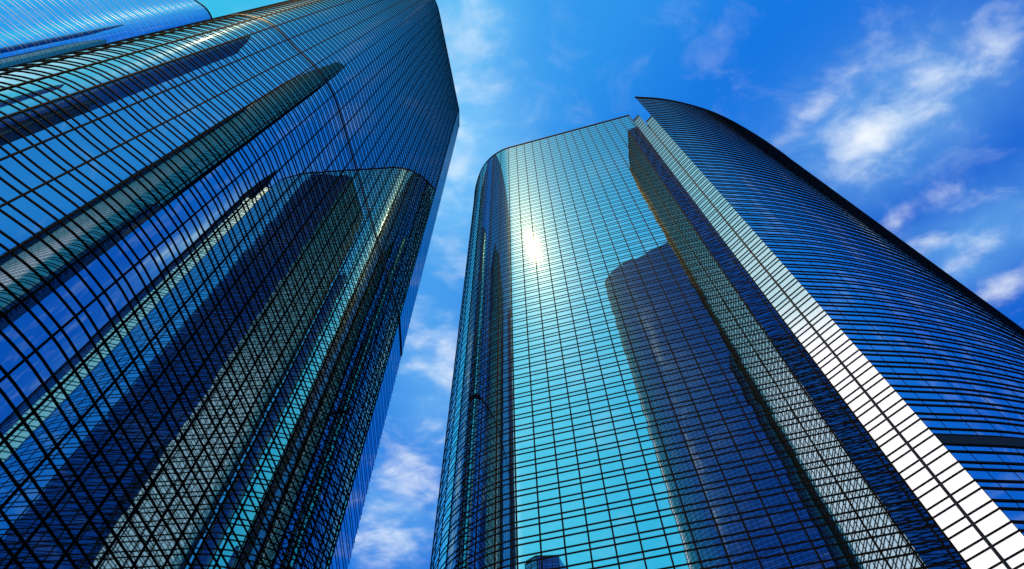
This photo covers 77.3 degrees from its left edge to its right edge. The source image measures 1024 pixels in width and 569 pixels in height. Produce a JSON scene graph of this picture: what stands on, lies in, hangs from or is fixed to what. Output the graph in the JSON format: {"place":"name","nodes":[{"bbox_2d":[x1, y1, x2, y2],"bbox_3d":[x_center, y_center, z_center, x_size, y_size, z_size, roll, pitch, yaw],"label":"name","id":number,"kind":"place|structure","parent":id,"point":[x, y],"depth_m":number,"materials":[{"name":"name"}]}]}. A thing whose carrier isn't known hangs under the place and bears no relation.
{"place":"outdoors","nodes":[
{"label":"outdoors","id":0,"kind":"place"},
{"bbox_2d":[0,0,211,68],"bbox_3d":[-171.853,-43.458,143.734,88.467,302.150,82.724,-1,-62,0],"label":"glass skyscraper","id":1,"kind":"structure","parent":0,"point":[31,30],"depth_m":195.93,"materials":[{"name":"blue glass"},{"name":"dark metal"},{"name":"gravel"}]},
{"bbox_2d":[0,0,458,568],"bbox_3d":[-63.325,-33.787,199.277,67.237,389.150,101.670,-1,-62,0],"label":"glass skyscraper","id":2,"kind":"structure","parent":0,"point":[214,238],"depth_m":80.42,"materials":[{"name":"teal glass"}]},
{"bbox_2d":[197,0,1023,568],"label":"sky","id":3,"kind":"structure","parent":0,"point":[911,111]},
{"bbox_2d":[430,96,1023,568],"bbox_3d":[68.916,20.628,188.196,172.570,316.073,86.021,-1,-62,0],"label":"glass skyscraper","id":4,"kind":"structure","parent":0,"point":[690,336],"depth_m":124.27,"materials":[{"name":"teal glass"}]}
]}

